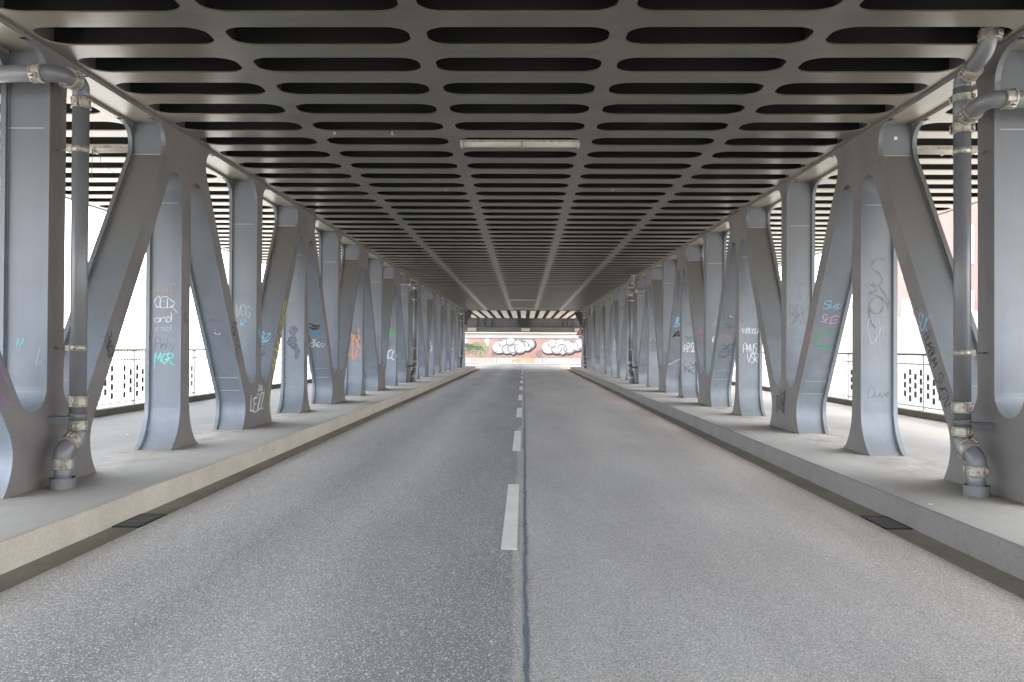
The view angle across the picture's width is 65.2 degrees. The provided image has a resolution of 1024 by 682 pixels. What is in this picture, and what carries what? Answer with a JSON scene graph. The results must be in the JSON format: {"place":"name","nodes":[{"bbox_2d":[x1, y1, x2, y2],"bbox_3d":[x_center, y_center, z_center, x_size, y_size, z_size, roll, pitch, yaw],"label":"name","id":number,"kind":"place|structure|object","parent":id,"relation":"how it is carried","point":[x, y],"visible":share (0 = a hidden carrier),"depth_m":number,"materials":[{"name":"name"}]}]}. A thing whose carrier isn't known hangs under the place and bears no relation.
{"place":"outdoors","nodes":[
{"label":"outdoors","id":0,"kind":"place"},
{"bbox_2d":[101,337,144,399],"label":"office building","id":1,"kind":"structure","parent":0,"point":[130,343],"depth_m":120.27,"materials":[{"name":"white glass"}]},
{"bbox_2d":[106,379,110,393],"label":"window","id":2,"kind":"structure","parent":1,"relation":"in","point":[109,380],"depth_m":115.83,"materials":[{"name":"white glass"}]},
{"bbox_2d":[97,352,310,407],"bbox_3d":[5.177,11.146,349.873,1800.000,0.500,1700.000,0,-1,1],"label":"ground","id":3,"kind":"structure","parent":0,"point":[203,376],"depth_m":170.22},
{"bbox_2d":[0,366,470,525],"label":"pavement","id":4,"kind":"structure","parent":0,"point":[117,459],"depth_m":11.48,"materials":[{"name":"grey concrete"}]},
{"bbox_2d":[94,378,311,417],"bbox_3d":[-8.216,1.509,23.264,0.270,0.140,78.300,0,-1,1],"label":"upstand","id":5,"kind":"object","parent":4,"relation":"on","point":[111,410],"depth_m":17.32,"materials":[{"name":"concrete"}]},
{"bbox_2d":[96,349,310,409],"bbox_3d":[-8.016,0.958,35.918,0.140,1.220,49.700,0,-1,1],"label":"railing","id":6,"kind":"object","parent":5,"relation":"on","point":[133,359],"visible":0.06,"depth_m":17.50,"materials":[{"name":"grey metal"}]},
{"bbox_2d":[0,0,472,498],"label":"truss girder","id":7,"kind":"object","parent":4,"relation":"on","point":[347,320],"visible":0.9,"depth_m":11.14,"materials":[{"name":"grey metal"}]},
{"bbox_2d":[0,62,91,489],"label":"drainpipe","id":8,"kind":"object","parent":7,"relation":"attached to","point":[71,441],"visible":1,"depth_m":8.03,"materials":[{"name":"grey metal"}]},
{"bbox_2d":[400,281,417,381],"bbox_3d":[-4.993,-0.391,32.746,2.240,4.152,0.728,0,-1,1],"label":"drainpipe","id":9,"kind":"object","parent":7,"relation":"attached to","point":[414,348],"visible":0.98,"depth_m":32.91,"materials":[{"name":"grey metal"}]},
{"bbox_2d":[456,310,462,367],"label":"drainpipe","id":10,"kind":"object","parent":7,"relation":"attached to","point":[461,348],"visible":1,"depth_m":57.78,"materials":[{"name":"grey metal"}]},
{"bbox_2d":[0,0,1023,310],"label":"bridge deck","id":11,"kind":"structure","parent":7,"relation":"on","point":[684,122],"depth_m":10.23,"materials":[{"name":"paint"}]},
{"bbox_2d":[66,146,127,173],"bbox_3d":[-6.230,-2.649,11.918,1.700,0.499,0.126,0,-1,1],"label":"ceiling lamp","id":12,"kind":"object","parent":11,"relation":"attached to","point":[106,149],"visible":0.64,"depth_m":11.87,"materials":[{"name":"grey plastic"}]},
{"bbox_2d":[460,140,579,148],"bbox_3d":[0.114,-2.803,11.443,1.700,0.129,0.126,0,-1,1],"label":"ceiling lamp","id":13,"kind":"object","parent":11,"relation":"attached to","point":[519,143],"visible":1,"depth_m":11.40,"materials":[{"name":"grey plastic"}]},
{"bbox_2d":[512,307,534,308],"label":"ceiling lamp","id":14,"kind":"object","parent":11,"relation":"attached to","point":[523,307],"visible":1,"depth_m":57.73,"materials":[{"name":"grey plastic"}]},
{"bbox_2d":[917,147,977,155],"bbox_3d":[6.469,-2.765,11.727,1.700,0.129,0.126,0,-1,1],"label":"ceiling lamp","id":15,"kind":"object","parent":11,"relation":"attached to","point":[941,151],"visible":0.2,"depth_m":11.69,"materials":[{"name":"grey plastic"}]},
{"bbox_2d":[464,310,581,332],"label":"rail bridge","id":16,"kind":"structure","parent":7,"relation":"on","point":[516,321],"depth_m":79.28,"materials":[{"name":"black metal"}]},
{"bbox_2d":[0,366,475,574],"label":"kerb","id":17,"kind":"structure","parent":4,"relation":"on","point":[26,540],"depth_m":8.14,"materials":[{"name":"concrete"}]},
{"bbox_2d":[64,199,851,351],"label":"sky","id":18,"kind":"structure","parent":0,"point":[134,323],"materials":[{"name":"white"}]},
{"bbox_2d":[109,363,846,374],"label":"junction road","id":19,"kind":"structure","parent":0,"point":[202,366],"depth_m":68.47,"materials":[{"name":"grey asphalt"}]},
{"bbox_2d":[125,361,846,366],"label":"pavement","id":20,"kind":"structure","parent":0,"point":[478,363],"depth_m":79.65,"materials":[{"name":"grey concrete"}]},
{"bbox_2d":[465,332,581,362],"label":"abutment wall","id":21,"kind":"structure","parent":20,"relation":"on","point":[523,347],"depth_m":82.59,"materials":[{"name":"red brick"},{"name":"paint"},{"name":"cream concrete"}]},
{"bbox_2d":[0,369,1023,681],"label":"road","id":22,"kind":"structure","parent":0,"point":[522,525],"depth_m":5.71,"materials":[{"name":"grey asphalt"}]},
{"bbox_2d":[0,369,478,592],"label":"gutter","id":23,"kind":"object","parent":22,"relation":"on","point":[21,574],"visible":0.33,"depth_m":8.07,"materials":[{"name":"grey concrete"}]},
{"bbox_2d":[112,514,166,527],"bbox_3d":[-3.478,1.686,7.488,0.250,0.028,0.560,0,-1,1],"label":"drain grate","id":24,"kind":"object","parent":23,"relation":"on","point":[139,520],"visible":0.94,"depth_m":7.45,"materials":[{"name":"black metal"}]},
{"bbox_2d":[566,369,1023,598],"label":"gutter","id":25,"kind":"object","parent":22,"relation":"on","point":[996,576],"visible":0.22,"depth_m":8.06,"materials":[{"name":"grey concrete"}]},
{"bbox_2d":[860,516,912,529],"bbox_3d":[3.538,1.726,7.582,0.250,0.028,0.560,0,-1,1],"label":"drain grate","id":26,"kind":"object","parent":25,"relation":"on","point":[885,522],"visible":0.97,"depth_m":7.54,"materials":[{"name":"black metal"}]},
{"bbox_2d":[733,302,851,397],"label":"office building","id":27,"kind":"structure","parent":0,"point":[846,344],"depth_m":99.69,"materials":[{"name":"white glass"}]},
{"bbox_2d":[845,329,850,346],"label":"window","id":28,"kind":"structure","parent":27,"relation":"in","point":[847,331],"depth_m":98.48,"materials":[{"name":"white glass"}]},
{"bbox_2d":[576,367,1023,529],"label":"pavement","id":29,"kind":"structure","parent":0,"point":[922,467],"depth_m":11.47,"materials":[{"name":"grey concrete"}]},
{"bbox_2d":[576,325,583,337],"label":"warning sign","id":30,"kind":"object","parent":29,"relation":"on","point":[581,331],"visible":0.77,"depth_m":60.10,"materials":[{"name":"red"}]},
{"bbox_2d":[570,367,1023,579],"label":"kerb","id":31,"kind":"structure","parent":29,"relation":"on","point":[995,543],"depth_m":8.17,"materials":[{"name":"grey concrete"}]},
{"bbox_2d":[574,27,1023,502],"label":"truss girder","id":32,"kind":"object","parent":29,"relation":"on","point":[701,327],"visible":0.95,"depth_m":11.09,"materials":[{"name":"grey metal"}]},
{"bbox_2d":[583,307,590,367],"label":"drainpipe","id":33,"kind":"object","parent":32,"relation":"attached to","point":[584,343],"visible":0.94,"depth_m":57.65,"materials":[{"name":"grey metal"}]},
{"bbox_2d":[628,275,644,383],"bbox_3d":[5.845,-0.614,32.589,2.229,4.716,0.716,0,-1,1],"label":"drainpipe","id":34,"kind":"object","parent":32,"relation":"attached to","point":[631,291],"visible":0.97,"depth_m":32.77,"materials":[{"name":"grey metal"}]},
{"bbox_2d":[949,27,1023,497],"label":"drainpipe","id":35,"kind":"object","parent":32,"relation":"attached to","point":[970,108],"visible":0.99,"depth_m":7.89,"materials":[{"name":"grey metal"}]},
{"bbox_2d":[731,381,946,422],"bbox_3d":[8.752,1.602,23.006,0.270,0.140,78.300,0,-1,1],"label":"upstand","id":36,"kind":"object","parent":29,"relation":"on","point":[930,415],"depth_m":17.26,"materials":[{"name":"concrete"}]},
{"bbox_2d":[732,351,942,411],"bbox_3d":[8.921,1.037,34.311,0.140,1.220,50.800,0,-1,1],"label":"railing","id":37,"kind":"object","parent":36,"relation":"on","point":[849,381],"visible":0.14,"depth_m":17.65,"materials":[{"name":"grey metal"}]},
{"bbox_2d":[898,204,977,412],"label":"brick building","id":38,"kind":"structure","parent":0,"point":[909,339],"depth_m":52.32,"materials":[{"name":"concrete"}]},
{"bbox_2d":[902,299,912,316],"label":"window","id":39,"kind":"structure","parent":38,"relation":"in","point":[907,310],"depth_m":54.12,"materials":[{"name":"white glass"}]},
{"bbox_2d":[971,290,974,310],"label":"window","id":40,"kind":"structure","parent":38,"relation":"in","point":[972,292],"depth_m":46.09,"materials":[{"name":"white glass"}]},
{"bbox_2d":[971,225,974,263],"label":"window","id":41,"kind":"structure","parent":38,"relation":"in","point":[972,226],"depth_m":46.20,"materials":[{"name":"white glass"}]}
]}

